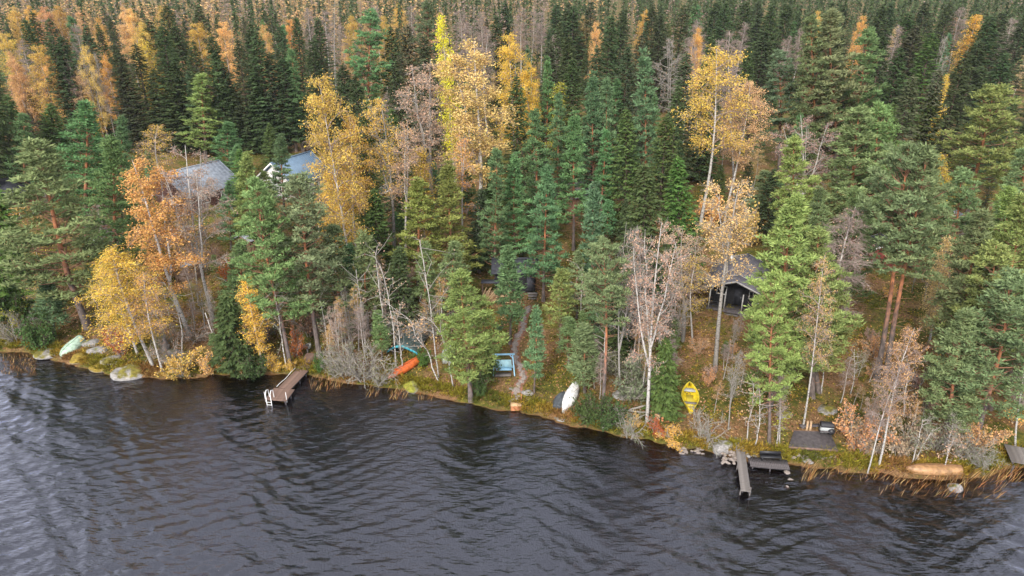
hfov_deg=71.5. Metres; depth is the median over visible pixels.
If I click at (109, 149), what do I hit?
pine tree
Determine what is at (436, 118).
spruce tree
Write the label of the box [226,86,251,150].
spruce tree
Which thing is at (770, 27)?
spruce tree
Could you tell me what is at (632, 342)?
spruce tree
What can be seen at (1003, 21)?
spruce tree
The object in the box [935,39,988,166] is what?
spruce tree
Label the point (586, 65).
spruce tree
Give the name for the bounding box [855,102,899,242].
spruce tree
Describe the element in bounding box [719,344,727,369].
bare birch
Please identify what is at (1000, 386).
pine tree
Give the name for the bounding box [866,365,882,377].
bush
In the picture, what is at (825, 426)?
barbecue
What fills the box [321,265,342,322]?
bare birch
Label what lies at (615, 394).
boulder
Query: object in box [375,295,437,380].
bare birch
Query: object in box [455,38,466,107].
spruce tree
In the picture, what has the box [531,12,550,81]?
bare birch
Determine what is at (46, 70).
birch tree
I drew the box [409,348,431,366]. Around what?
bush
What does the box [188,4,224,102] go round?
spruce tree
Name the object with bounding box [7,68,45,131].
birch tree
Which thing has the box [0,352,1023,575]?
lake water
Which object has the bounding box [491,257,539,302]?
sauna
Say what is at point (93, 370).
boulder
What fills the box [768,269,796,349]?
pine tree
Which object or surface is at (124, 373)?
boulder
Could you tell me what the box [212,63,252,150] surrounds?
spruce tree
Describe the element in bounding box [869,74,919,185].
spruce tree
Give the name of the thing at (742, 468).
narrow dock
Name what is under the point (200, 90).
pine tree
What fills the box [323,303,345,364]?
aspen tree
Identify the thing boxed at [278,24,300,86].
pine tree
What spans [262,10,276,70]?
spruce tree
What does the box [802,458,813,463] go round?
stone
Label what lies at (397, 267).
spruce tree
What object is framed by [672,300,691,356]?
bare birch
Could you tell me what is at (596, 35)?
birch tree
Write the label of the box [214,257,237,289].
bush
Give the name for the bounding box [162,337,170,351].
tree stump
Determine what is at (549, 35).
spruce tree
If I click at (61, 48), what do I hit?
spruce tree
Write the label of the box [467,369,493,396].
bush
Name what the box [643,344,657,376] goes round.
birch tree
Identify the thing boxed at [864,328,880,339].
bush
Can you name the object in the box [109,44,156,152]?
spruce tree
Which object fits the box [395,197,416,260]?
spruce tree
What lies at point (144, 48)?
birch tree
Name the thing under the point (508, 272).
pine tree
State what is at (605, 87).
pine tree
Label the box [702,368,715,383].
bush
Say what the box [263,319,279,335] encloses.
bush
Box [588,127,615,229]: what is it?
pine tree
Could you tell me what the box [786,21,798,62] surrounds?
pine tree
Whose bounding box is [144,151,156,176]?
pine tree
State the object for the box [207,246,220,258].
bush
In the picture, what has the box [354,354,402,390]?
bush
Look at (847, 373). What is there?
bare birch
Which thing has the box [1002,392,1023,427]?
bush
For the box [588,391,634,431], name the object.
bush
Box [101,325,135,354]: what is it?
bush
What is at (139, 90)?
spruce tree
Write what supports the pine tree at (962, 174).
on the ground at (706, 328)
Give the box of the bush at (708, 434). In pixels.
[685,405,733,456]
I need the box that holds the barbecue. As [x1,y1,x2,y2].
[819,421,833,435]
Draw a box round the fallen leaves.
[0,134,1012,476]
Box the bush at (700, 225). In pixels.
[680,217,711,237]
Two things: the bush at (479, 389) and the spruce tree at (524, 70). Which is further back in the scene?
the spruce tree at (524, 70)
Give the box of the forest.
[0,0,1023,78]
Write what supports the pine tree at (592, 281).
on the ground at (706, 328)
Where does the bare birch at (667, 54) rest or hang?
on the ground at (706, 328)
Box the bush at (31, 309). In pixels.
[13,296,49,315]
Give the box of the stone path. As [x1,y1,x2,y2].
[510,306,532,399]
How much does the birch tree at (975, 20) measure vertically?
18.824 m
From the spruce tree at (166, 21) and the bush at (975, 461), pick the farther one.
the spruce tree at (166, 21)
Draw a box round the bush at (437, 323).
[429,312,456,332]
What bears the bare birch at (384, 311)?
on the ground at (706, 328)
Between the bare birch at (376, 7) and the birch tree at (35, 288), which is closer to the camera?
the birch tree at (35, 288)
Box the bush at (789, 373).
[782,365,797,382]
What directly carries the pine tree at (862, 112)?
on the ground at (706, 328)
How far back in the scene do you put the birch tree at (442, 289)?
70.94 m
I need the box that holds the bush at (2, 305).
[0,289,26,333]
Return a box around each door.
[527,276,534,291]
[733,287,743,304]
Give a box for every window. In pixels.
[716,285,727,294]
[748,290,757,299]
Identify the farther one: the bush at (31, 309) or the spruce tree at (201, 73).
the spruce tree at (201, 73)
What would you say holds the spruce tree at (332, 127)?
on the ground at (706, 328)
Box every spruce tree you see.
[0,74,9,97]
[0,88,22,185]
[0,94,28,177]
[0,189,37,317]
[4,11,25,65]
[5,24,22,63]
[20,20,51,103]
[24,92,49,139]
[27,11,54,103]
[27,72,44,121]
[31,99,58,147]
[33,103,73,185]
[41,18,83,98]
[45,35,89,152]
[53,34,103,146]
[55,59,93,152]
[80,24,119,138]
[95,22,135,125]
[107,17,129,74]
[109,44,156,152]
[111,72,154,152]
[126,42,170,151]
[135,19,181,108]
[143,68,181,151]
[150,24,200,143]
[157,5,185,73]
[157,63,202,153]
[157,99,183,151]
[167,24,203,121]
[178,100,200,153]
[180,21,193,69]
[183,40,222,155]
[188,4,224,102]
[203,35,244,135]
[206,292,258,377]
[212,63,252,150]
[214,15,227,66]
[222,39,242,98]
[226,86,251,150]
[229,148,248,209]
[230,38,262,152]
[239,23,275,123]
[241,17,250,61]
[241,68,277,153]
[243,28,292,151]
[243,106,263,153]
[249,88,277,150]
[257,51,298,148]
[260,123,276,168]
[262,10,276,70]
[265,57,313,151]
[272,25,296,111]
[285,87,315,151]
[287,22,304,91]
[290,15,315,119]
[302,40,339,151]
[303,26,310,74]
[305,22,320,71]
[310,17,337,106]
[312,37,321,79]
[314,109,331,152]
[315,80,347,147]
[331,64,358,146]
[334,182,355,249]
[344,75,384,178]
[348,97,383,247]
[356,89,378,157]
[357,99,391,222]
[359,188,397,286]
[360,205,381,260]
[371,93,386,148]
[377,245,418,327]
[379,25,410,139]
[379,108,415,226]
[381,32,395,93]
[382,62,424,188]
[394,27,407,80]
[395,27,436,147]
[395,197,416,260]
[409,34,448,160]
[431,84,443,143]
[433,163,445,206]
[435,77,444,123]
[442,67,460,131]
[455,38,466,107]
[459,168,476,213]
[465,188,496,273]
[479,15,512,123]
[483,149,497,191]
[483,167,501,214]
[484,19,488,60]
[486,29,494,82]
[488,90,502,131]
[490,127,501,173]
[497,2,517,73]
[498,74,537,227]
[501,53,513,115]
[517,230,526,256]
[520,48,533,102]
[526,124,548,172]
[527,187,538,231]
[534,39,557,161]
[536,4,569,89]
[538,21,574,132]
[539,28,555,94]
[544,33,582,160]
[549,57,589,176]
[556,4,586,89]
[559,2,580,79]
[574,45,615,180]
[575,35,592,100]
[576,2,602,92]
[581,43,591,102]
[584,210,602,266]
[586,15,623,129]
[596,297,635,372]
[599,186,614,228]
[602,9,634,106]
[602,107,645,237]
[604,14,615,77]
[607,45,642,174]
[611,198,634,258]
[611,270,656,360]
[614,162,676,307]
[623,34,652,146]
[629,103,649,167]
[633,4,663,94]
[635,13,676,107]
[637,114,686,244]
[641,251,679,343]
[641,337,686,423]
[654,22,674,100]
[655,85,689,208]
[656,39,673,112]
[658,154,707,293]
[661,51,699,179]
[664,5,692,85]
[676,216,702,281]
[683,33,720,181]
[686,80,724,178]
[697,3,734,96]
[697,27,710,87]
[698,29,718,112]
[699,1,726,65]
[708,164,728,221]
[717,46,755,164]
[720,341,728,353]
[723,1,757,88]
[728,28,775,150]
[734,159,754,214]
[735,2,765,77]
[745,6,781,102]
[752,169,781,244]
[766,4,798,75]
[768,220,788,268]
[774,188,794,220]
[786,11,801,66]
[793,45,809,108]
[797,125,819,183]
[801,35,848,174]
[803,2,840,78]
[820,216,856,278]
[826,4,851,69]
[834,135,856,186]
[848,4,890,91]
[850,34,893,150]
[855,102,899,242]
[857,45,911,169]
[864,2,897,80]
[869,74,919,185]
[875,11,915,105]
[884,24,926,122]
[892,68,947,212]
[894,30,941,134]
[900,90,943,187]
[902,1,935,83]
[905,29,922,83]
[910,33,926,83]
[922,2,956,80]
[932,51,974,186]
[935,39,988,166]
[944,15,1003,117]
[949,51,1014,188]
[955,11,1012,102]
[955,17,978,74]
[964,49,984,117]
[966,21,1023,120]
[968,115,995,180]
[980,164,997,207]
[989,94,1018,169]
[1007,117,1023,170]
[1011,102,1023,148]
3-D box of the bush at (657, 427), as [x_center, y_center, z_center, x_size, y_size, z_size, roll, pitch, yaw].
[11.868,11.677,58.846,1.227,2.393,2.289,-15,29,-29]
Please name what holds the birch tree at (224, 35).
on the ground at (706, 328)
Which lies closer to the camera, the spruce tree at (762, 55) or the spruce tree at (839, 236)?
the spruce tree at (839, 236)
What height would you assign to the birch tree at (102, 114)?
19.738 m
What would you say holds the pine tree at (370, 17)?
on the ground at (706, 328)
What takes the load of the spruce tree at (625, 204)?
on the ground at (706, 328)
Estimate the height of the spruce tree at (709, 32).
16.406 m
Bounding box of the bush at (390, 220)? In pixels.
[386,215,391,230]
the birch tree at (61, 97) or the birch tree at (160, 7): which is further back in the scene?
the birch tree at (160, 7)
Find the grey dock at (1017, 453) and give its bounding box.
[1004,444,1023,475]
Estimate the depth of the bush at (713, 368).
65.52 m
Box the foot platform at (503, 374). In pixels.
[495,372,510,376]
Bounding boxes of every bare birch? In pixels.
[0,308,17,338]
[14,39,48,102]
[63,58,81,107]
[68,23,89,77]
[75,50,105,138]
[84,203,118,263]
[93,53,115,136]
[99,68,121,120]
[143,278,194,356]
[151,305,170,336]
[157,273,169,314]
[177,264,198,308]
[186,298,199,333]
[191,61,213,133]
[194,287,207,325]
[203,290,216,333]
[212,271,232,287]
[261,283,300,369]
[301,8,318,57]
[314,286,341,356]
[317,10,335,80]
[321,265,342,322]
[335,286,355,344]
[337,24,348,78]
[338,261,372,353]
[342,318,355,357]
[350,306,370,364]
[351,40,369,108]
[353,301,371,355]
[356,233,395,348]
[369,251,409,365]
[370,259,387,303]
[372,5,385,79]
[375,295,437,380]
[381,91,392,146]
[381,301,389,321]
[386,305,408,365]
[398,4,419,61]
[414,235,454,377]
[419,310,456,385]
[431,295,440,331]
[439,31,463,120]
[451,9,473,54]
[455,22,479,86]
[464,38,472,75]
[466,6,481,44]
[468,13,494,84]
[469,28,497,133]
[507,8,532,88]
[511,26,519,72]
[524,10,540,60]
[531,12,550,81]
[566,258,589,309]
[588,338,602,388]
[593,314,617,381]
[593,351,608,399]
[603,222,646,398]
[620,245,668,303]
[625,299,644,371]
[628,233,658,363]
[650,303,664,336]
[651,39,688,115]
[655,292,680,339]
[665,265,693,321]
[669,261,697,325]
[669,338,686,371]
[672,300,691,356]
[674,262,700,332]
[679,20,709,95]
[682,39,698,125]
[698,39,727,128]
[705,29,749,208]
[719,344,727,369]
[719,350,747,427]
[720,340,733,379]
[730,22,750,98]
[732,313,744,353]
[737,372,765,438]
[745,383,772,445]
[767,403,791,443]
[771,375,790,442]
[775,39,787,74]
[777,36,793,105]
[788,206,879,370]
[792,28,804,78]
[820,325,845,392]
[834,357,857,402]
[837,343,870,393]
[866,361,910,472]
[869,357,881,381]
[877,24,904,82]
[897,354,920,416]
[902,411,939,463]
[914,424,942,460]
[917,366,931,394]
[921,399,930,419]
[923,36,949,95]
[936,409,974,457]
[937,429,966,464]
[944,6,968,73]
[996,17,1020,82]
[1002,349,1023,445]
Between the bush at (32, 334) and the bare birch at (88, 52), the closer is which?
the bush at (32, 334)
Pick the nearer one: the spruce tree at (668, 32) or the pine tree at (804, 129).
the pine tree at (804, 129)
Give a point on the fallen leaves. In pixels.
(606, 374)
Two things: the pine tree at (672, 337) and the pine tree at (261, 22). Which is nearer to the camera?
the pine tree at (672, 337)
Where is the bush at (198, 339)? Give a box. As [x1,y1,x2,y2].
[166,310,215,346]
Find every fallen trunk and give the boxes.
[613,409,650,412]
[629,405,644,409]
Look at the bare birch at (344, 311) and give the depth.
69.44 m
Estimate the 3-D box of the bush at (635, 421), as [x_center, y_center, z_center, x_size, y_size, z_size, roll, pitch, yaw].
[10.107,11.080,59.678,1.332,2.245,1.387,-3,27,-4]
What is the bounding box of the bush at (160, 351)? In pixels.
[145,334,191,365]
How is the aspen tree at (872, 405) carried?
on the ground at (706, 328)
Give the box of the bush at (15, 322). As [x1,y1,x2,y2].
[0,314,23,328]
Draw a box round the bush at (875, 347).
[857,333,898,360]
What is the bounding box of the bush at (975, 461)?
[964,443,1008,473]
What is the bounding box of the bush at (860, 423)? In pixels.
[848,413,884,444]
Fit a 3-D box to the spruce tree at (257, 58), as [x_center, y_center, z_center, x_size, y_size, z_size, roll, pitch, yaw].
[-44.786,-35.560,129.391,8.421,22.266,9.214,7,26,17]
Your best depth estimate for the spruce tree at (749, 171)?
97.55 m
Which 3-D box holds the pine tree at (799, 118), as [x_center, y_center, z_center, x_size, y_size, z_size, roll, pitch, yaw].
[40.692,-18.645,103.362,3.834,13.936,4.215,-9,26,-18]
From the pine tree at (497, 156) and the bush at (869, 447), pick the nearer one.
the bush at (869, 447)
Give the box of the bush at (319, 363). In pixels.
[311,353,326,372]
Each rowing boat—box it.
[60,335,84,356]
[388,357,419,378]
[441,345,450,363]
[553,391,564,409]
[562,382,579,412]
[681,381,699,413]
[905,463,962,474]
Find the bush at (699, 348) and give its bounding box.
[688,337,710,354]
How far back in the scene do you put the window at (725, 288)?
77.47 m
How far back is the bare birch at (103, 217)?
83.67 m
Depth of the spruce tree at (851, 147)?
111.39 m
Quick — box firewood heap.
[649,404,668,423]
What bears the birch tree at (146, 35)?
on the ground at (706, 328)
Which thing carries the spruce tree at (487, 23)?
on the ground at (706, 328)
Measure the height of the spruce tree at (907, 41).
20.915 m
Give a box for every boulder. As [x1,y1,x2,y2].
[33,348,55,359]
[41,339,62,348]
[69,353,85,364]
[82,339,98,346]
[86,346,107,354]
[88,363,105,372]
[100,354,121,364]
[110,363,143,380]
[160,348,182,362]
[403,381,417,393]
[521,389,533,395]
[612,390,631,399]
[713,440,732,454]
[776,410,792,418]
[817,405,837,415]
[947,483,962,492]
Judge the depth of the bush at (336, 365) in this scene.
66.29 m
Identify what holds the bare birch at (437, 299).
on the ground at (706, 328)
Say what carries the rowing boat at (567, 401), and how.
on the ground at (706, 328)
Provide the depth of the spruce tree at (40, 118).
130.34 m
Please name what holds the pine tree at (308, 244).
on the ground at (706, 328)
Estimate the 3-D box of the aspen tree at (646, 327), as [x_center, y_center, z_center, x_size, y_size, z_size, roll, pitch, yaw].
[10.828,3.024,57.193,5.777,18.261,6.504,-2,25,-5]
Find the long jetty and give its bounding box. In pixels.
[264,368,307,405]
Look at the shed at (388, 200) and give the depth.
103.73 m
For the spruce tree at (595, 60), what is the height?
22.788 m
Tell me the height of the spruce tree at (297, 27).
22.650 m
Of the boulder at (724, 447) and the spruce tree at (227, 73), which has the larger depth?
the spruce tree at (227, 73)
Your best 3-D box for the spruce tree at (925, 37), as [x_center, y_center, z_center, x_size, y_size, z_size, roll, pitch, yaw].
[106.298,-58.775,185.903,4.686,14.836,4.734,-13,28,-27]
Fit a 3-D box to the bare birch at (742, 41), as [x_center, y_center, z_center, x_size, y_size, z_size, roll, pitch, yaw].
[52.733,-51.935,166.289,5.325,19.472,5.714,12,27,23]
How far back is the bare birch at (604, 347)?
62.43 m
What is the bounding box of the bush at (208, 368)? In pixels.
[196,349,224,374]
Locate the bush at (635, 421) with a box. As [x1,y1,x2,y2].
[625,410,641,427]
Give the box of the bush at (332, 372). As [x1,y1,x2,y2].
[320,354,347,379]
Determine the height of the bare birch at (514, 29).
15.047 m
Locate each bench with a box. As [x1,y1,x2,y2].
[760,451,781,460]
[799,424,818,428]
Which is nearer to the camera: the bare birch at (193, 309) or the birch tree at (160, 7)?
the bare birch at (193, 309)
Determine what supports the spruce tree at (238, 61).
on the ground at (706, 328)
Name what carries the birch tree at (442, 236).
on the ground at (706, 328)
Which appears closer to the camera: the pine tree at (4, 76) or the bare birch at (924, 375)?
the bare birch at (924, 375)
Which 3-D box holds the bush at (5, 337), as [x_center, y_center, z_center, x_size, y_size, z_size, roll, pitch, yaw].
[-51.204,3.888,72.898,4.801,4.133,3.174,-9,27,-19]
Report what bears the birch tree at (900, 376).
on the ground at (706, 328)
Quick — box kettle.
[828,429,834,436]
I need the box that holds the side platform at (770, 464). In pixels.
[748,457,789,470]
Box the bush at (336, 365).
[316,339,367,383]
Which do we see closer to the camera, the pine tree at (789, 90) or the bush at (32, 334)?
the bush at (32, 334)
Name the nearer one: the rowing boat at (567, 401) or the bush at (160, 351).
the rowing boat at (567, 401)
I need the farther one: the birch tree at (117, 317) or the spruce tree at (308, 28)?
the spruce tree at (308, 28)
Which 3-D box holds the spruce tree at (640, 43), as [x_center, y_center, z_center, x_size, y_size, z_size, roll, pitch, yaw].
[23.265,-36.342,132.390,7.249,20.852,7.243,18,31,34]
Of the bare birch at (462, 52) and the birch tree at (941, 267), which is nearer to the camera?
the birch tree at (941, 267)
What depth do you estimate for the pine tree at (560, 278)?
67.53 m
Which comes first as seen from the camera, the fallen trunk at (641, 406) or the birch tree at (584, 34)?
the fallen trunk at (641, 406)
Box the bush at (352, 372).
[323,329,396,389]
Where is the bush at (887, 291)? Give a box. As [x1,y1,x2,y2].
[882,285,897,297]
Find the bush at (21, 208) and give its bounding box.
[8,203,35,216]
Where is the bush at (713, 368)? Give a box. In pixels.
[704,364,717,376]
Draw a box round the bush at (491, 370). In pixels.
[473,350,501,378]
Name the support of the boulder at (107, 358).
on the ground at (706, 328)
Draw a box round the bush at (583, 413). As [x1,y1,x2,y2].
[569,387,610,427]
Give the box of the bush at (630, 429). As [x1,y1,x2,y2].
[611,404,650,447]
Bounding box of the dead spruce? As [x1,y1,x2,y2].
[326,0,348,99]
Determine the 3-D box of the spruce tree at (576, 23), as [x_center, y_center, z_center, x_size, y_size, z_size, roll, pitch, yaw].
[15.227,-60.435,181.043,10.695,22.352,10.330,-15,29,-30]
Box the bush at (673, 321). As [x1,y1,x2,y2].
[630,303,689,341]
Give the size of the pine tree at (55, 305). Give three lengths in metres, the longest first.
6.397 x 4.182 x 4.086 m
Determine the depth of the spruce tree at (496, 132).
116.84 m
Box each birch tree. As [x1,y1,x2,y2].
[0,32,36,108]
[4,7,31,56]
[5,50,35,136]
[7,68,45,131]
[20,279,62,308]
[22,4,43,45]
[25,43,65,126]
[35,6,63,58]
[37,55,80,127]
[51,5,75,58]
[51,71,76,152]
[62,242,177,366]
[67,70,99,132]
[75,6,96,58]
[77,45,112,134]
[77,84,106,137]
[80,262,146,353]
[93,15,116,80]
[96,53,128,150]
[115,5,138,85]
[116,152,210,336]
[116,272,181,369]
[123,7,149,65]
[126,19,163,91]
[129,258,144,288]
[130,124,177,171]
[136,38,165,123]
[152,4,176,49]
[171,216,215,305]
[184,284,195,323]
[186,22,216,106]
[190,279,203,314]
[210,21,238,90]
[232,275,274,359]
[257,25,277,115]
[285,19,302,75]
[298,68,376,279]
[307,186,330,232]
[315,168,357,247]
[317,114,380,277]
[321,324,335,365]
[331,271,345,330]
[331,296,346,353]
[338,46,350,99]
[340,15,366,80]
[348,284,364,350]
[361,23,377,85]
[374,15,393,105]
[374,254,386,307]
[386,121,423,278]
[388,8,409,63]
[407,145,439,242]
[419,299,431,321]
[425,29,441,79]
[431,34,519,233]
[433,14,459,181]
[434,227,448,261]
[434,276,447,321]
[451,131,483,268]
[488,73,497,124]
[489,32,534,154]
[519,58,543,186]
[542,80,575,172]
[574,15,590,89]
[585,21,601,88]
[632,10,650,63]
[632,305,660,364]
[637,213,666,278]
[639,348,654,386]
[640,314,663,394]
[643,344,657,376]
[666,44,763,225]
[668,256,715,341]
[684,27,703,130]
[713,380,726,412]
[715,80,781,233]
[721,120,732,170]
[722,196,735,232]
[740,357,749,387]
[744,335,764,403]
[751,148,766,194]
[792,252,838,424]
[805,10,823,74]
[843,13,866,107]
[853,386,863,404]
[858,388,865,410]
[867,326,930,465]
[885,25,901,59]
[902,324,911,355]
[908,400,922,441]
[916,235,961,344]
[927,74,949,148]
[936,152,957,237]
[949,14,981,72]
[1011,55,1023,93]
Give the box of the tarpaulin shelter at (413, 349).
[387,328,427,356]
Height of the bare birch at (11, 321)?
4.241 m
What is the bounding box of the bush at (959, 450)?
[938,426,998,468]
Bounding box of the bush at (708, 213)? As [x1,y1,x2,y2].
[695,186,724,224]
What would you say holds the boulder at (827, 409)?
on the ground at (706, 328)
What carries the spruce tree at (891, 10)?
on the ground at (706, 328)
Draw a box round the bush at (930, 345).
[924,339,936,349]
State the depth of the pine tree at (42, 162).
68.89 m
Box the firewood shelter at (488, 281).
[481,279,498,300]
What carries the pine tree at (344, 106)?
on the ground at (706, 328)
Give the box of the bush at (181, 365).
[151,345,205,380]
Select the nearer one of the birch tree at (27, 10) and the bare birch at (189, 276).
the bare birch at (189, 276)
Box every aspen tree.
[146,144,237,320]
[185,175,217,244]
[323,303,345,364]
[358,98,409,255]
[388,60,453,238]
[405,265,415,308]
[618,218,690,422]
[656,225,711,341]
[692,176,763,371]
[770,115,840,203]
[858,347,871,375]
[862,395,881,433]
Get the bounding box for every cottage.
[0,176,37,218]
[151,159,237,213]
[702,251,773,316]
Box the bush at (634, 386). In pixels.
[610,353,656,404]
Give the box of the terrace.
[789,430,837,451]
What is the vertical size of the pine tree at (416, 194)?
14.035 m
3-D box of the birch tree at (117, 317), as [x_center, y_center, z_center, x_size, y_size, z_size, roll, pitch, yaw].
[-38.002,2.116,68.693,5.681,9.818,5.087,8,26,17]
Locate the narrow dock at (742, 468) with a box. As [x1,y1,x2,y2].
[734,437,750,495]
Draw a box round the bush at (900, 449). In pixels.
[880,408,938,459]
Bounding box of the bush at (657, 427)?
[645,415,665,439]
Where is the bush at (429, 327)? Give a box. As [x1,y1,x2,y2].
[389,296,474,343]
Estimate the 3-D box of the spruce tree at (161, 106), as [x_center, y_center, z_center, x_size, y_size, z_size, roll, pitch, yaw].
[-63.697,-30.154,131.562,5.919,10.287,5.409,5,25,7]
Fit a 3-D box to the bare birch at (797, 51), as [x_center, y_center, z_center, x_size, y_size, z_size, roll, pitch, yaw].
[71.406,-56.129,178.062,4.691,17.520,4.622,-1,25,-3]
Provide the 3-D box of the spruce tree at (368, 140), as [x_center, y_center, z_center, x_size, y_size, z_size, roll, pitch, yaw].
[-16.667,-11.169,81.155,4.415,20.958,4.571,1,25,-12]
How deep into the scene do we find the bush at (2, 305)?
74.29 m
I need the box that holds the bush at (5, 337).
[0,311,31,343]
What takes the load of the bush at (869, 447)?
on the ground at (706, 328)
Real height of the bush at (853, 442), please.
4.570 m
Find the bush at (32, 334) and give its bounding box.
[14,308,58,350]
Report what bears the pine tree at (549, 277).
on the ground at (706, 328)
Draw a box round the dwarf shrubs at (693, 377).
[3,139,1016,471]
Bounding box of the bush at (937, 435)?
[903,414,944,445]
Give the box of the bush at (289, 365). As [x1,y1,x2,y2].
[285,359,296,371]
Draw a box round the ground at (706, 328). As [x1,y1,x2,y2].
[0,0,1023,480]
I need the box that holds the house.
[256,150,329,198]
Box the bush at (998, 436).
[954,422,1015,455]
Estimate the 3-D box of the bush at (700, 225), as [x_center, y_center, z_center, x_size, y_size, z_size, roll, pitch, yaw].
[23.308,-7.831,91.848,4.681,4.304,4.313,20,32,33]
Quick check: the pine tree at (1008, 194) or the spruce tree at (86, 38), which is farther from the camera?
the spruce tree at (86, 38)
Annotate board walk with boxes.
[297,353,315,369]
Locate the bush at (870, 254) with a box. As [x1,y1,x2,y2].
[849,243,874,262]
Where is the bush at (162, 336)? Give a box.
[151,331,174,350]
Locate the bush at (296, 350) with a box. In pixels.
[288,325,305,357]
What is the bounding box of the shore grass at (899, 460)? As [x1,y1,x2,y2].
[0,336,1023,477]
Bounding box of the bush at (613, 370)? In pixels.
[598,350,642,379]
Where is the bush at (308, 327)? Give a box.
[283,300,332,337]
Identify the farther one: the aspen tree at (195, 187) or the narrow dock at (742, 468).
the aspen tree at (195, 187)
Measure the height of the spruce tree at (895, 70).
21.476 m
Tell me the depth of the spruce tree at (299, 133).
130.30 m
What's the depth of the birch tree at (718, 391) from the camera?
60.66 m
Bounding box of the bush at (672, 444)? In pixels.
[655,421,682,451]
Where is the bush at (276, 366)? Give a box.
[265,353,284,371]
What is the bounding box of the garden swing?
[493,353,514,376]
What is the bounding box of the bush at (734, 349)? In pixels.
[729,343,736,352]
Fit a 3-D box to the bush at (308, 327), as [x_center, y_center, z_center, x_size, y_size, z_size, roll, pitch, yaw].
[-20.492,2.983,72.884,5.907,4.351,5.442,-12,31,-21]
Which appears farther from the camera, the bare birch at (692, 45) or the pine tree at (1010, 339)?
the bare birch at (692, 45)
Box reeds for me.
[0,352,1023,498]
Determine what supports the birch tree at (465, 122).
on the ground at (706, 328)
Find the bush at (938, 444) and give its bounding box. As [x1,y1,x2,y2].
[917,414,975,454]
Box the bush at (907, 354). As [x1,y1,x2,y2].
[906,344,923,359]
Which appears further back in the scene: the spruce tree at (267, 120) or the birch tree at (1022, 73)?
the birch tree at (1022, 73)
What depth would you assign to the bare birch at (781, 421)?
57.06 m
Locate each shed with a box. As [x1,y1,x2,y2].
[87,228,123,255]
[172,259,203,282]
[233,231,261,255]
[378,179,403,211]
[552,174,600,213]
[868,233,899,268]
[949,209,962,235]
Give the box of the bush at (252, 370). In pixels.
[233,350,270,379]
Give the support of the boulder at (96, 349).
on the ground at (706, 328)
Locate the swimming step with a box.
[510,394,521,410]
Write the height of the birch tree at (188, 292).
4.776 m
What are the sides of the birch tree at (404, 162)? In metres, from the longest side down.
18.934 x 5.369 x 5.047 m
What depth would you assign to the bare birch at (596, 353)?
62.86 m
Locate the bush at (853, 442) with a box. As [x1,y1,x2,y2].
[832,398,900,454]
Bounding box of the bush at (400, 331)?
[379,301,410,337]
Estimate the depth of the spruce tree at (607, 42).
137.35 m
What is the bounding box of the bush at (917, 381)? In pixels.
[911,372,920,387]
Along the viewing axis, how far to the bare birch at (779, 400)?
56.05 m
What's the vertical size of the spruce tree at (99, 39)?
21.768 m
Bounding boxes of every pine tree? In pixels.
[0,50,11,93]
[0,136,119,330]
[0,251,39,314]
[1,112,37,184]
[31,281,73,335]
[51,99,118,230]
[60,137,79,173]
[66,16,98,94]
[78,134,148,280]
[99,114,139,229]
[123,120,140,151]
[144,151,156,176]
[174,72,223,157]
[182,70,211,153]
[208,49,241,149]
[208,121,256,178]
[208,333,214,351]
[210,254,218,276]
[216,180,241,250]
[216,238,268,319]
[226,143,243,173]
[227,175,316,363]
[230,150,271,234]
[232,188,293,341]
[257,169,279,217]
[260,20,273,60]
[265,170,342,358]
[268,133,298,216]
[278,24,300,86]
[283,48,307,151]
[284,228,332,318]
[290,173,307,214]
[314,223,355,342]
[330,242,363,318]
[339,85,349,145]
[342,8,395,107]
[346,228,385,336]
[368,309,390,359]
[385,175,446,296]
[395,212,402,245]
[399,240,440,323]
[407,0,441,97]
[421,188,439,234]
[424,160,486,269]
[430,240,480,330]
[432,161,438,196]
[433,267,509,402]
[447,205,459,227]
[456,80,475,149]
[466,311,479,348]
[475,147,512,278]
[491,243,528,344]
[496,151,536,256]
[512,108,558,250]
[514,88,531,170]
[518,164,571,301]
[521,45,533,105]
[521,304,546,392]
[535,55,554,165]
[541,267,578,347]
[542,260,553,289]
[545,92,570,205]
[552,109,601,250]
[556,316,578,364]
[563,250,591,318]
[563,321,603,393]
[574,70,616,189]
[574,235,633,413]
[576,309,591,339]
[577,181,608,305]
[586,263,618,346]
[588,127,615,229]
[595,76,623,194]
[600,199,617,244]
[604,78,630,180]
[612,29,621,78]
[616,46,669,226]
[635,21,647,77]
[640,94,661,160]
[666,118,684,176]
[667,318,681,364]
[676,5,704,58]
[739,190,831,408]
[740,169,780,239]
[744,267,801,444]
[750,110,768,161]
[756,49,804,170]
[765,134,831,269]
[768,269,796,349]
[769,95,777,129]
[775,113,804,190]
[781,210,805,268]
[783,226,866,399]
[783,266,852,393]
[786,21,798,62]
[786,123,809,176]
[788,13,842,174]
[793,184,837,287]
[800,5,876,177]
[817,104,896,241]
[830,185,877,317]
[836,26,889,129]
[843,100,907,267]
[851,140,937,381]
[867,143,959,383]
[903,166,957,267]
[913,306,997,443]
[914,165,989,309]
[918,207,1001,390]
[929,266,1023,445]
[931,32,951,96]
[933,238,1023,410]
[935,82,1023,235]
[968,191,1023,345]
[974,184,1022,295]
[989,147,1023,235]
[992,171,1019,212]
[995,282,1023,412]
[1009,35,1023,87]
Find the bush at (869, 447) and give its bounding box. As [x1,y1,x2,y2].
[854,432,886,455]
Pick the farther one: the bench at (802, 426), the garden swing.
the garden swing

